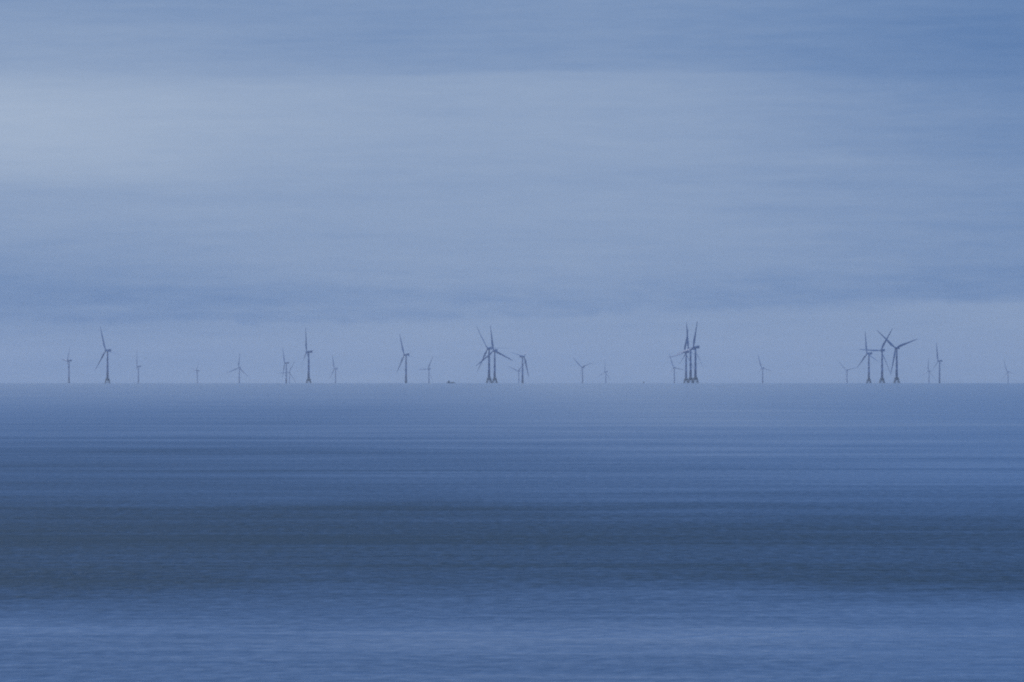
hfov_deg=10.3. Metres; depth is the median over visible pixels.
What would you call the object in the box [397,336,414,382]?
wind turbine
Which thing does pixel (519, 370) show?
wind turbine
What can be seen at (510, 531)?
sea
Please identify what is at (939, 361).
wind turbine
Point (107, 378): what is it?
wind turbine
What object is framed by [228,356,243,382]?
wind turbine
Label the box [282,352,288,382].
wind turbine
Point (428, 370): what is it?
wind turbine
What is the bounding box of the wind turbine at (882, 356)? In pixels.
[859,330,891,382]
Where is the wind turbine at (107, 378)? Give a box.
[96,326,118,382]
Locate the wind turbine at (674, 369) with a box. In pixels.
[667,354,682,382]
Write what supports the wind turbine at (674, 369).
in the sea
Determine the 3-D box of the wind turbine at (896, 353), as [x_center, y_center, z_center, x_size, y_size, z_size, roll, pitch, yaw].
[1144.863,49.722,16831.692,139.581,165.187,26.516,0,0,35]
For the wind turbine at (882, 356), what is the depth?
17937.39 m
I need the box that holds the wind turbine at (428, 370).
[421,357,432,382]
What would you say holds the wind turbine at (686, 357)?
in the sea
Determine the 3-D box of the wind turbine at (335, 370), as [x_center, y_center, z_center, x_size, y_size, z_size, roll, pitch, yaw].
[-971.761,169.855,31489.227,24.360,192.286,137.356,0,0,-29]
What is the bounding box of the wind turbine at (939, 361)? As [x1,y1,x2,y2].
[935,343,941,382]
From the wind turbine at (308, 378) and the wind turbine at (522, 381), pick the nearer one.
the wind turbine at (308, 378)
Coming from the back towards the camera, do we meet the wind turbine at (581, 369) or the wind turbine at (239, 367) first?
the wind turbine at (239, 367)
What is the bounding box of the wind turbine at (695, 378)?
[677,324,701,382]
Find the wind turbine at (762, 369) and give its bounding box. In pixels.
[755,356,770,382]
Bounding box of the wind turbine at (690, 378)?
[681,322,696,382]
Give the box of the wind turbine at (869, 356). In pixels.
[858,332,876,382]
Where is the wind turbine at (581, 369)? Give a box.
[573,357,590,382]
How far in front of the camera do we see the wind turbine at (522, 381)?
21306.85 m
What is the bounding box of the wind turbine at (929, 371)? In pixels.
[921,358,932,382]
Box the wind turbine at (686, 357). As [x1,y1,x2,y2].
[669,337,693,382]
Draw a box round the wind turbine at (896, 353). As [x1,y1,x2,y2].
[877,330,916,382]
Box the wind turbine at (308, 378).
[302,327,312,382]
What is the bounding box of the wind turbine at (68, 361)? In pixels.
[62,349,71,382]
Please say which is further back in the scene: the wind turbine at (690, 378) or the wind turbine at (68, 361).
the wind turbine at (68, 361)
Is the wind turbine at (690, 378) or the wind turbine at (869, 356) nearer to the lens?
the wind turbine at (690, 378)
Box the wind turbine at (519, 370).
[510,364,523,382]
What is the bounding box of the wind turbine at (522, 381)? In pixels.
[514,346,529,382]
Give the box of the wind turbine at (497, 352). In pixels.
[476,326,512,382]
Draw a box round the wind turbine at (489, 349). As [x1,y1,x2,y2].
[477,328,493,382]
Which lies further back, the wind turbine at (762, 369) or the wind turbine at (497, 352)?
the wind turbine at (762, 369)
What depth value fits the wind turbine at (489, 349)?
17060.46 m
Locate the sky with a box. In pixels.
[0,0,1023,382]
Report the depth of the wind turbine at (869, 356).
19587.19 m
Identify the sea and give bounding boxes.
[0,383,1023,681]
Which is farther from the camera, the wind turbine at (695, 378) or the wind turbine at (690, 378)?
the wind turbine at (690, 378)
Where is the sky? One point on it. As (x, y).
(210, 184)
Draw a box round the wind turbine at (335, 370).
[331,355,337,382]
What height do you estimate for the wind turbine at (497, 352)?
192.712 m
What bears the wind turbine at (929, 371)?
in the sea

